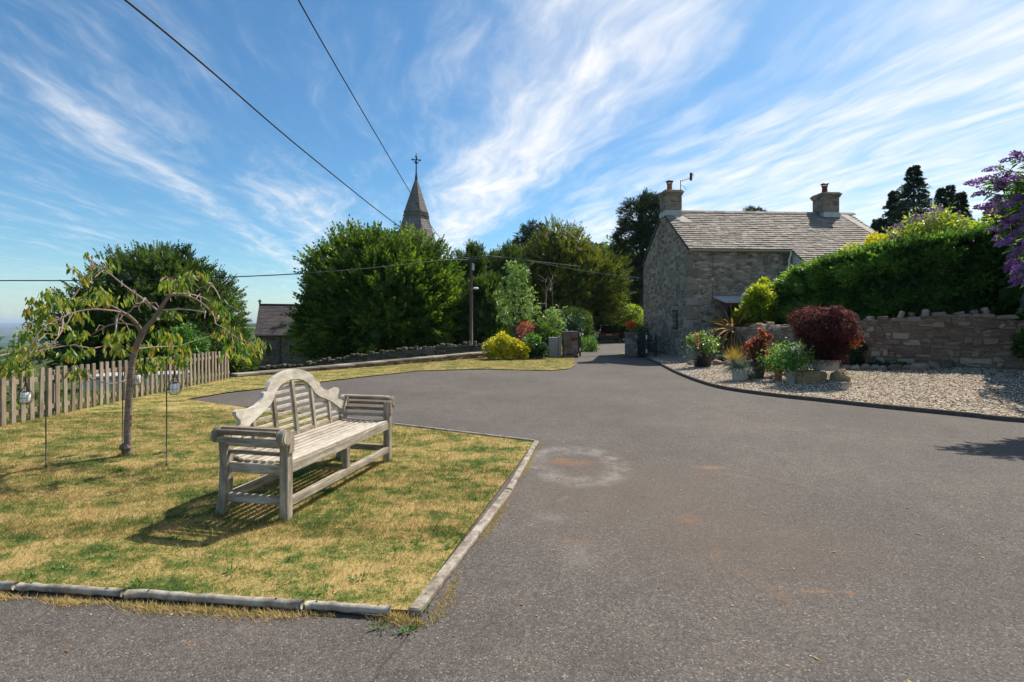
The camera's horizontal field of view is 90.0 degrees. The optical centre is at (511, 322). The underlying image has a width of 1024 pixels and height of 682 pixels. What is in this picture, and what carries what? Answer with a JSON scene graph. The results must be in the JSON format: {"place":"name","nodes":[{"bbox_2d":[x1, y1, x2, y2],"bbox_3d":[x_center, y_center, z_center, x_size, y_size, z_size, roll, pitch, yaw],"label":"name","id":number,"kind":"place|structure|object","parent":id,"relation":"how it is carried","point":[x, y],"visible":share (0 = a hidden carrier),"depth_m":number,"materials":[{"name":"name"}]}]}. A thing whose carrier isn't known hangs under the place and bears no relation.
{"place":"outdoors","nodes":[
{"label":"outdoors","id":0,"kind":"place"},
{"bbox_2d":[0,428,543,634],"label":"dry grass","id":1,"kind":"structure","parent":0,"point":[398,619],"depth_m":2.52,"materials":[{"name":"plant"}]},
{"bbox_2d":[0,356,574,609],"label":"lawn","id":2,"kind":"structure","parent":0,"point":[386,588],"depth_m":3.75,"materials":[{"name":"green plant"}]},
{"bbox_2d":[0,581,18,589],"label":"log edging","id":3,"kind":"object","parent":2,"relation":"on","point":[7,585],"visible":0.86,"depth_m":2.69,"materials":[{"name":"grey wood"}]},
{"bbox_2d":[25,359,46,467],"bbox_3d":[-4.552,0.883,4.897,0.210,1.073,0.018,0,0,0],"label":"lantern hook","id":4,"kind":"object","parent":2,"relation":"on","point":[45,408],"visible":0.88,"depth_m":4.89,"materials":[{"name":"black metal"}]},
{"bbox_2d":[17,375,33,403],"bbox_3d":[-4.652,0.639,4.896,0.120,0.281,0.120,0,0,0],"label":"lantern","id":5,"kind":"object","parent":4,"relation":"hanging from","point":[24,397],"visible":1,"depth_m":4.88,"materials":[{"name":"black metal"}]},
{"bbox_2d":[15,582,126,596],"bbox_3d":[-2.300,1.389,2.667,0.606,0.045,0.048,0,0,6],"label":"log edging","id":6,"kind":"object","parent":2,"relation":"on","point":[73,589],"visible":0.98,"depth_m":2.65,"materials":[{"name":"grey wood"}]},
{"bbox_2d":[122,348,130,443],"bbox_3d":[-4.296,0.852,5.749,0.175,1.135,0.018,0,0,0],"label":"lantern hook","id":7,"kind":"object","parent":2,"relation":"on","point":[122,400],"visible":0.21,"depth_m":5.75,"materials":[{"name":"black metal"}]},
{"bbox_2d":[0,252,270,455],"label":"cherry tree","id":8,"kind":"object","parent":2,"relation":"on","point":[40,313],"visible":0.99,"depth_m":5.26,"materials":[{"name":"green plant"}]},
{"bbox_2d":[165,356,174,465],"bbox_3d":[-3.325,0.871,4.982,0.094,1.098,0.018,0,0,0],"label":"lantern hook","id":9,"kind":"object","parent":2,"relation":"on","point":[166,407],"visible":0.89,"depth_m":4.98,"materials":[{"name":"black metal"}]},
{"bbox_2d":[167,366,181,394],"bbox_3d":[-3.283,0.562,4.982,0.120,0.281,0.120,0,0,0],"label":"lantern","id":10,"kind":"object","parent":9,"relation":"hanging from","point":[174,387],"visible":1,"depth_m":4.96,"materials":[{"name":"white glass"}]},
{"bbox_2d":[20,475,471,635],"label":"weeds","id":11,"kind":"object","parent":2,"relation":"on","point":[410,628],"visible":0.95,"depth_m":2.78,"materials":[{"name":"green plant"}]},
{"bbox_2d":[211,369,395,521],"bbox_3d":[-1.680,0.916,4.454,0.618,1.008,1.805,0,0,12],"label":"garden bench","id":12,"kind":"object","parent":2,"relation":"on","point":[298,447],"visible":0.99,"depth_m":4.12,"materials":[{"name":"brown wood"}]},
{"bbox_2d":[481,331,521,359],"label":"golden bush","id":13,"kind":"object","parent":2,"relation":"on","point":[501,347],"visible":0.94,"depth_m":19.32,"materials":[{"name":"yellow plant"}]},
{"bbox_2d":[17,443,1003,681],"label":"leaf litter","id":14,"kind":"object","parent":2,"relation":"on","point":[67,650],"visible":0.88,"depth_m":3.16,"materials":[{"name":"brown plant"}]},
{"bbox_2d":[511,338,530,359],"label":"golden bush","id":15,"kind":"object","parent":2,"relation":"on","point":[522,350],"visible":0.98,"depth_m":19.36,"materials":[{"name":"yellow plant"}]},
{"bbox_2d":[522,333,546,358],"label":"flowering shrub","id":16,"kind":"object","parent":2,"relation":"on","point":[533,339],"visible":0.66,"depth_m":19.71,"materials":[{"name":"green plant"}]},
{"bbox_2d":[530,342,550,358],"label":"dark shrub","id":17,"kind":"object","parent":2,"relation":"on","point":[542,350],"visible":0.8,"depth_m":19.62,"materials":[{"name":"green plant"}]},
{"bbox_2d":[0,323,623,408],"bbox_3d":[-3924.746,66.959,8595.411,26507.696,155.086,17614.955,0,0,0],"label":"ground","id":18,"kind":"structure","parent":0,"point":[10,330],"depth_m":511.85,"materials":[{"name":"green plant"}]},
{"bbox_2d":[0,327,20,419],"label":"leafy plant","id":19,"kind":"object","parent":18,"relation":"on","point":[13,347],"visible":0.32,"depth_m":8.64,"materials":[{"name":"green plant"}]},
{"bbox_2d":[5,344,41,409],"bbox_3d":[-8.502,1.184,8.903,0.404,1.674,0.475,0,0,0],"label":"leafy plant","id":20,"kind":"object","parent":18,"relation":"on","point":[18,388],"visible":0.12,"depth_m":8.92,"materials":[{"name":"green plant"}]},
{"bbox_2d":[0,351,229,426],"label":"picket fence","id":21,"kind":"object","parent":18,"relation":"on","point":[54,403],"visible":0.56,"depth_m":8.37,"materials":[{"name":"grey wood"}]},
{"bbox_2d":[6,368,226,420],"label":"long grass","id":22,"kind":"structure","parent":18,"relation":"on","point":[37,403],"depth_m":9.67,"materials":[{"name":"green plant"}]},
{"bbox_2d":[83,371,189,394],"bbox_3d":[-9.000,1.547,12.300,2.100,0.665,0.900,0,0,-20],"label":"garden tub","id":23,"kind":"object","parent":18,"relation":"on","point":[116,378],"visible":0.04,"depth_m":11.83,"materials":[{"name":"plastic"}]},
{"bbox_2d":[22,239,254,384],"bbox_3d":[-17.546,-0.298,25.181,10.150,7.610,7.982,0,0,0],"label":"yew tree","id":24,"kind":"object","parent":18,"relation":"on","point":[171,262],"visible":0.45,"depth_m":23.02,"materials":[{"name":"green plant"}]},
{"bbox_2d":[160,320,210,366],"bbox_3d":[-9.041,0.607,14.256,1.312,1.363,1.419,0,0,0],"label":"garden shrub","id":25,"kind":"object","parent":18,"relation":"on","point":[186,333],"visible":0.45,"depth_m":14.05,"materials":[{"name":"green plant"}]},
{"bbox_2d":[189,325,262,379],"bbox_3d":[-12.408,1.384,21.966,3.066,2.658,2.901,0,0,0],"label":"yew bush","id":26,"kind":"object","parent":18,"relation":"on","point":[217,346],"visible":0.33,"depth_m":21.59,"materials":[{"name":"green plant"}]},
{"bbox_2d":[254,299,341,365],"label":"church","id":27,"kind":"structure","parent":18,"relation":"on","point":[270,330],"depth_m":44.90,"materials":[{"name":"grey stone"}]},
{"bbox_2d":[265,343,272,357],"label":"window","id":28,"kind":"structure","parent":27,"relation":"in","point":[269,351],"depth_m":44.29,"materials":[{"name":"black glass"}]},
{"bbox_2d":[230,351,496,376],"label":"wall","id":29,"kind":"structure","parent":18,"relation":"on","point":[455,356],"depth_m":16.50,"materials":[{"name":"grey stone"}]},
{"bbox_2d":[217,340,527,378],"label":"churchyard wall","id":30,"kind":"structure","parent":18,"relation":"on","point":[422,351],"depth_m":26.13,"materials":[{"name":"stone"}]},
{"bbox_2d":[280,214,468,363],"bbox_3d":[-8.527,-1.994,33.923,13.252,10.444,11.213,0,0,0],"label":"yew tree","id":31,"kind":"object","parent":18,"relation":"on","point":[340,314],"visible":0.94,"depth_m":31.13,"materials":[{"name":"green plant"}]},
{"bbox_2d":[398,153,441,258],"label":"church tower","id":32,"kind":"structure","parent":18,"relation":"on","point":[412,212],"depth_m":54.05,"materials":[{"name":"grey stone"}]},
{"bbox_2d":[452,238,489,341],"bbox_3d":[-3.044,-1.760,37.906,3.863,9.130,3.809,0,0,0],"label":"upright yew","id":33,"kind":"object","parent":18,"relation":"on","point":[473,250],"visible":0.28,"depth_m":37.53,"materials":[{"name":"green plant"}]},
{"bbox_2d":[465,256,478,344],"bbox_3d":[-2.284,-0.758,29.832,0.826,6.284,0.403,0,0,30],"label":"utility pole","id":34,"kind":"object","parent":18,"relation":"on","point":[471,261],"visible":0.94,"depth_m":29.92,"materials":[{"name":"brown wood"}]},
{"bbox_2d":[0,259,464,280],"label":"overhead wire","id":35,"kind":"object","parent":34,"relation":"attached to","point":[234,276],"visible":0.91,"depth_m":21.59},
{"bbox_2d":[124,0,468,258],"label":"overhead wire","id":36,"kind":"object","parent":34,"relation":"attached to","point":[175,40],"visible":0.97,"depth_m":10.24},
{"bbox_2d":[298,0,465,257],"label":"overhead wire","id":37,"kind":"object","parent":34,"relation":"attached to","point":[362,111],"visible":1,"depth_m":12.63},
{"bbox_2d":[478,257,638,277],"bbox_3d":[1.753,-2.907,26.868,10.091,1.617,0.568,0,0,34],"label":"overhead wire","id":38,"kind":"object","parent":34,"relation":"attached to","point":[557,266],"visible":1,"depth_m":26.16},
{"bbox_2d":[454,269,514,344],"bbox_3d":[-1.888,-0.513,33.062,4.423,6.038,4.411,0,0,0],"label":"upright yew","id":39,"kind":"object","parent":18,"relation":"on","point":[486,324],"visible":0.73,"depth_m":32.01,"materials":[{"name":"green plant"}]},
{"bbox_2d":[484,248,500,271],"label":"upright yew","id":40,"kind":"object","parent":18,"relation":"on","point":[490,260],"visible":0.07,"depth_m":39.54,"materials":[{"name":"green plant"}]},
{"bbox_2d":[484,238,534,338],"bbox_3d":[-0.382,-2.046,36.907,4.257,8.154,4.100,0,0,0],"label":"upright yew","id":41,"kind":"object","parent":18,"relation":"on","point":[514,252],"visible":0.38,"depth_m":36.37,"materials":[{"name":"green plant"}]},
{"bbox_2d":[492,260,541,339],"bbox_3d":[0.339,-0.576,24.001,2.152,4.751,2.335,0,0,40],"label":"ash sapling","id":42,"kind":"object","parent":18,"relation":"on","point":[520,273],"visible":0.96,"depth_m":23.93,"materials":[{"name":"green plant"}]},
{"bbox_2d":[501,218,544,328],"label":"pine tree","id":43,"kind":"object","parent":18,"relation":"on","point":[525,236],"visible":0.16,"depth_m":51.25,"materials":[{"name":"green plant"}]},
{"bbox_2d":[516,321,535,339],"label":"red shrub","id":44,"kind":"object","parent":18,"relation":"on","point":[524,324],"visible":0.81,"depth_m":21.33,"materials":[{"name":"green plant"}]},
{"bbox_2d":[530,318,561,352],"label":"rhododendron","id":45,"kind":"object","parent":18,"relation":"on","point":[545,333],"visible":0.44,"depth_m":21.36,"materials":[{"name":"green plant"}]},
{"bbox_2d":[535,303,572,336],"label":"ash sapling","id":46,"kind":"object","parent":18,"relation":"on","point":[555,318],"visible":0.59,"depth_m":23.42,"materials":[{"name":"green plant"}]},
{"bbox_2d":[512,214,634,336],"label":"olive yew","id":47,"kind":"object","parent":18,"relation":"on","point":[603,297],"visible":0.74,"depth_m":41.43,"materials":[{"name":"green plant"}]},
{"bbox_2d":[594,234,635,339],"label":"broadleaf tree","id":48,"kind":"object","parent":18,"relation":"on","point":[605,245],"visible":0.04,"depth_m":58.14,"materials":[{"name":"green plant"}]},
{"bbox_2d":[603,254,638,334],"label":"broadleaf tree","id":49,"kind":"object","parent":18,"relation":"on","point":[634,300],"visible":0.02,"depth_m":53.41,"materials":[{"name":"green plant"}]},
{"bbox_2d":[615,320,642,341],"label":"lane hedge","id":50,"kind":"object","parent":18,"relation":"on","point":[623,330],"visible":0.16,"depth_m":46.68,"materials":[{"name":"green plant"}]},
{"bbox_2d":[610,187,660,330],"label":"tall pine","id":51,"kind":"object","parent":18,"relation":"on","point":[641,230],"visible":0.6,"depth_m":48.94,"materials":[{"name":"green plant"}]},
{"bbox_2d":[637,351,1023,416],"bbox_3d":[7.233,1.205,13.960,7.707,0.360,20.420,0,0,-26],"label":"gravel bed","id":52,"kind":"object","parent":18,"relation":"on","point":[669,357],"visible":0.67,"depth_m":10.01,"materials":[{"name":"beige gravel"}]},
{"bbox_2d":[637,312,658,356],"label":"flowering plant","id":53,"kind":"object","parent":52,"relation":"on","point":[644,328],"visible":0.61,"depth_m":21.29,"materials":[{"name":"green plant"}]},
{"bbox_2d":[680,330,726,366],"bbox_3d":[5.683,0.744,15.396,1.298,1.154,1.167,0,0,0],"label":"potted rose","id":54,"kind":"object","parent":52,"relation":"on","point":[701,343],"visible":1,"depth_m":15.20,"materials":[{"name":"plant"}]},
{"bbox_2d":[696,302,764,359],"bbox_3d":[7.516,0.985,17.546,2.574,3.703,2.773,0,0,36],"label":"phormium","id":55,"kind":"object","parent":52,"relation":"on","point":[728,335],"visible":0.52,"depth_m":17.23,"materials":[{"name":"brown plant"}]},
{"bbox_2d":[720,345,759,380],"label":"potted grass","id":56,"kind":"object","parent":52,"relation":"on","point":[739,366],"depth_m":11.72,"materials":[{"name":"plant"}]},
{"bbox_2d":[739,327,775,378],"bbox_3d":[5.865,0.684,12.068,1.049,1.234,0.617,0,0,0],"label":"potted maple","id":57,"kind":"object","parent":52,"relation":"on","point":[758,343],"visible":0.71,"depth_m":11.97,"materials":[{"name":"plant"}]},
{"bbox_2d":[756,341,803,379],"bbox_3d":[5.996,0.847,11.443,1.238,0.877,0.756,0,0,0],"label":"potted plant","id":58,"kind":"object","parent":52,"relation":"on","point":[771,355],"visible":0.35,"depth_m":11.45,"materials":[{"name":"green plant"}]},
{"bbox_2d":[759,343,818,384],"bbox_3d":[5.887,0.866,10.766,1.375,0.878,0.645,0,0,0],"label":"potted plant","id":59,"kind":"object","parent":52,"relation":"on","point":[789,364],"visible":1,"depth_m":10.73,"materials":[{"name":"green plant"}]},
{"bbox_2d":[776,335,810,363],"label":"potted plant","id":60,"kind":"object","parent":52,"relation":"on","point":[798,345],"visible":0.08,"depth_m":12.50,"materials":[{"name":"green plant"}]},
{"bbox_2d":[795,369,826,382],"bbox_3d":[6.375,1.168,11.071,0.718,0.293,0.489,0,0,0],"label":"stone block","id":61,"kind":"object","parent":52,"relation":"on","point":[819,376],"depth_m":10.86,"materials":[{"name":"grey stone"}]},
{"bbox_2d":[785,302,864,370],"bbox_3d":[6.742,0.295,11.082,1.509,1.521,1.420,0,0,-22],"label":"potted maple","id":62,"kind":"object","parent":61,"relation":"on","point":[827,332],"visible":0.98,"depth_m":10.85,"materials":[{"name":"plant"}]},
{"bbox_2d":[829,369,850,380],"bbox_3d":[7.018,1.161,10.993,0.367,0.338,0.494,0,0,0],"label":"boulder","id":63,"kind":"object","parent":52,"relation":"on","point":[840,375],"visible":0.76,"depth_m":10.87,"materials":[{"name":"stone"}]},
{"bbox_2d":[839,338,868,365],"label":"dark shrub","id":64,"kind":"object","parent":52,"relation":"on","point":[855,356],"visible":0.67,"depth_m":12.74,"materials":[{"name":"green plant"}]},
{"bbox_2d":[705,307,1023,369],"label":"garden wall","id":65,"kind":"structure","parent":52,"relation":"on","point":[973,339],"depth_m":12.01,"materials":[{"name":"stone"}]},
{"bbox_2d":[1010,311,1023,359],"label":"ivy","id":66,"kind":"object","parent":65,"relation":"attached to","point":[1017,346],"visible":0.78,"depth_m":11.14,"materials":[{"name":"green plant"}]},
{"bbox_2d":[866,360,893,366],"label":"ground cover","id":67,"kind":"object","parent":52,"relation":"on","point":[878,362],"visible":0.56,"depth_m":12.23,"materials":[{"name":"green plant"}]},
{"bbox_2d":[887,364,901,370],"bbox_3d":[8.880,1.054,11.864,0.338,0.191,0.218,0,0,18],"label":"boulder","id":68,"kind":"object","parent":52,"relation":"on","point":[895,367],"visible":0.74,"depth_m":11.80,"materials":[{"name":"stone"}]},
{"bbox_2d":[909,363,928,369],"bbox_3d":[9.329,1.028,11.765,0.343,0.215,0.326,0,0,-33],"label":"boulder","id":69,"kind":"object","parent":52,"relation":"on","point":[919,366],"visible":0.77,"depth_m":11.69,"materials":[{"name":"stone"}]},
{"bbox_2d":[938,360,952,367],"bbox_3d":[10.015,0.982,11.866,0.328,0.230,0.230,0,0,0],"label":"boulder","id":70,"kind":"object","parent":52,"relation":"on","point":[944,364],"visible":0.73,"depth_m":11.80,"materials":[{"name":"grey stone"}]},
{"bbox_2d":[963,150,1023,313],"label":"buddleia","id":71,"kind":"object","parent":52,"relation":"on","point":[1015,204],"visible":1,"depth_m":7.50,"materials":[{"name":"purple plant"}]},
{"bbox_2d":[0,356,1023,681],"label":"driveway","id":72,"kind":"structure","parent":0,"point":[656,470],"depth_m":3.00,"materials":[{"name":"grey asphalt"}]},
{"bbox_2d":[124,589,303,609],"bbox_3d":[-1.504,1.390,2.577,0.948,0.047,0.054,0,0,6],"label":"log edging","id":73,"kind":"object","parent":72,"relation":"on","point":[285,603],"visible":1,"depth_m":2.56,"materials":[{"name":"grey wood"}]},
{"bbox_2d":[305,600,390,613],"bbox_3d":[-0.800,1.390,2.498,0.435,0.045,0.050,0,0,7],"label":"log edging","id":74,"kind":"object","parent":72,"relation":"on","point":[346,607],"visible":1,"depth_m":2.48,"materials":[{"name":"grey wood"}]},
{"bbox_2d":[408,489,511,615],"bbox_3d":[-0.253,1.399,3.360,0.065,0.038,1.844,0,0,14],"label":"board edging","id":75,"kind":"object","parent":72,"relation":"on","point":[420,603],"visible":0.99,"depth_m":2.99,"materials":[{"name":"grey wood"}]},
{"bbox_2d":[395,423,534,441],"bbox_3d":[-0.672,1.399,6.541,2.138,0.038,0.030,0,0,28],"label":"board edging","id":76,"kind":"object","parent":72,"relation":"on","point":[490,435],"visible":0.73,"depth_m":6.47,"materials":[{"name":"grey wood"}]},
{"bbox_2d":[506,441,538,489],"bbox_3d":[0.129,1.399,5.138,0.055,0.038,1.770,0,0,10],"label":"board edging","id":77,"kind":"object","parent":72,"relation":"on","point":[518,473],"visible":0.91,"depth_m":4.90,"materials":[{"name":"grey wood"}]},
{"bbox_2d":[548,336,561,356],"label":"concrete block","id":78,"kind":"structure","parent":72,"relation":"on","point":[555,345],"depth_m":20.73,"materials":[{"name":"grey concrete"}]},
{"bbox_2d":[561,331,578,356],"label":"gate pillar","id":79,"kind":"structure","parent":72,"relation":"on","point":[569,343],"depth_m":20.70,"materials":[{"name":"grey stone"}]},
{"bbox_2d":[624,332,638,356],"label":"gate pillar","id":80,"kind":"structure","parent":72,"relation":"on","point":[631,345],"depth_m":21.02,"materials":[{"name":"grey stone"}]},
{"bbox_2d":[622,320,640,331],"bbox_3d":[4.926,0.162,21.208,0.799,0.562,0.775,0,0,-37],"label":"flower pot","id":81,"kind":"object","parent":80,"relation":"on","point":[632,327],"visible":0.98,"depth_m":21.16,"materials":[{"name":"ceramic"}]},
{"bbox_2d":[635,330,646,356],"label":"iron gate","id":82,"kind":"structure","parent":80,"relation":"attached to","point":[644,342],"depth_m":20.48,"materials":[{"name":"black metal"}]},
{"bbox_2d":[643,355,1023,422],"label":"kerb","id":83,"kind":"structure","parent":72,"relation":"on","point":[939,411],"depth_m":8.74,"materials":[{"name":"grey concrete"}]},
{"bbox_2d":[0,0,1023,322],"label":"sky","id":84,"kind":"structure","parent":0,"point":[513,112],"materials":[{"name":"blue"}]},
{"bbox_2d":[578,340,639,356],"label":"lane","id":85,"kind":"structure","parent":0,"point":[612,349],"depth_m":27.42,"materials":[{"name":"grey asphalt"}]},
{"bbox_2d":[596,325,618,341],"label":"parked car","id":86,"kind":"object","parent":85,"relation":"on","point":[607,333],"visible":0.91,"depth_m":44.55,"materials":[{"name":"black paint"}]},
{"label":"garden soil","id":87,"kind":"structure","parent":0,"visible":0},
{"bbox_2d":[611,302,642,326],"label":"lane hedge","id":88,"kind":"object","parent":87,"relation":"on","point":[635,311],"visible":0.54,"depth_m":43.11,"materials":[{"name":"green plant"}]},
{"bbox_2d":[731,281,779,324],"bbox_3d":[8.407,-0.564,17.592,1.614,1.770,1.429,0,0,0],"label":"golden choisya","id":89,"kind":"object","parent":87,"relation":"on","point":[753,298],"visible":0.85,"depth_m":17.30,"materials":[{"name":"yellow plant"}]},
{"bbox_2d":[642,173,878,355],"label":"cottage","id":90,"kind":"structure","parent":87,"relation":"on","point":[697,264],"depth_m":20.31,"materials":[{"name":"stone"}]},
{"bbox_2d":[757,277,777,309],"bbox_3d":[9.087,-0.996,18.229,1.252,1.377,1.045,0,0,0],"label":"golden choisya","id":91,"kind":"object","parent":87,"relation":"on","point":[765,280],"visible":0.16,"depth_m":18.18,"materials":[{"name":"yellow plant"}]},
{"bbox_2d":[838,231,907,259],"bbox_3d":[10.869,-1.138,14.838,2.357,3.121,1.864,0,0,0],"label":"golden shrub","id":92,"kind":"object","parent":87,"relation":"on","point":[876,237],"visible":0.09,"depth_m":14.74,"materials":[{"name":"yellow plant"}]},
{"bbox_2d":[870,217,889,233],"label":"fir tree","id":93,"kind":"object","parent":87,"relation":"on","point":[877,224],"visible":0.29,"depth_m":42.72,"materials":[{"name":"green plant"}]},
{"bbox_2d":[881,190,911,227],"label":"fir tree","id":94,"kind":"object","parent":87,"relation":"on","point":[892,200],"visible":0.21,"depth_m":43.79,"materials":[{"name":"green plant"}]},
{"bbox_2d":[771,220,1023,324],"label":"hedge","id":95,"kind":"object","parent":87,"relation":"on","point":[946,274],"visible":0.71,"depth_m":13.61,"materials":[{"name":"green plant"}]},
{"bbox_2d":[887,165,943,236],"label":"fir tree","id":96,"kind":"object","parent":87,"relation":"on","point":[913,185],"visible":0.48,"depth_m":41.68,"materials":[{"name":"green plant"}]},
{"bbox_2d":[878,201,974,250],"bbox_3d":[11.614,-1.523,14.293,3.143,3.896,1.815,0,0,0],"label":"distant buddleia","id":97,"kind":"object","parent":87,"relation":"on","point":[934,221],"visible":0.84,"depth_m":13.98,"materials":[{"name":"green plant"}]},
{"bbox_2d":[932,187,952,218],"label":"fir tree","id":98,"kind":"object","parent":87,"relation":"on","point":[940,195],"visible":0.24,"depth_m":45.77,"materials":[{"name":"green plant"}]},
{"bbox_2d":[914,211,972,248],"bbox_3d":[12.411,-1.389,14.596,2.626,3.622,1.723,0,0,0],"label":"lime shrub","id":99,"kind":"object","parent":87,"relation":"on","point":[954,218],"visible":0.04,"depth_m":14.32,"materials":[{"name":"green plant"}]},
{"bbox_2d":[945,184,956,219],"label":"fir tree","id":100,"kind":"object","parent":87,"relation":"on","point":[950,194],"visible":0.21,"depth_m":47.81,"materials":[{"name":"green plant"}]},
{"bbox_2d":[951,191,976,226],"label":"fir tree","id":101,"kind":"object","parent":87,"relation":"on","point":[960,197],"visible":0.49,"depth_m":45.74,"materials":[{"name":"green plant"}]},
{"bbox_2d":[953,208,1002,229],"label":"lime shrub","id":102,"kind":"object","parent":87,"relation":"on","point":[974,224],"visible":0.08,"depth_m":13.89,"materials":[{"name":"green plant"}]},
{"bbox_2d":[973,187,1023,311],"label":"tall shrub","id":103,"kind":"object","parent":87,"relation":"on","point":[1007,294],"visible":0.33,"depth_m":12.04,"materials":[{"name":"green plant"}]},
{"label":"verge","id":104,"kind":"structure","parent":0,"visible":0},
{"bbox_2d":[535,274,559,320],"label":"dead sapling","id":105,"kind":"object","parent":104,"relation":"on","point":[546,295],"visible":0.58,"depth_m":24.50,"materials":[{"name":"brown wood"}]},
{"bbox_2d":[553,310,585,337],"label":"dark shrub","id":106,"kind":"object","parent":104,"relation":"on","point":[573,323],"visible":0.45,"depth_m":26.68,"materials":[{"name":"green plant"}]},
{"bbox_2d":[565,306,596,337],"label":"dark shrub","id":107,"kind":"object","parent":104,"relation":"on","point":[588,320],"visible":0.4,"depth_m":35.42,"materials":[{"name":"green plant"}]},
{"bbox_2d":[581,336,599,351],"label":"verge plants","id":108,"kind":"object","parent":104,"relation":"on","point":[590,344],"visible":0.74,"depth_m":25.87,"materials":[{"name":"green plant"}]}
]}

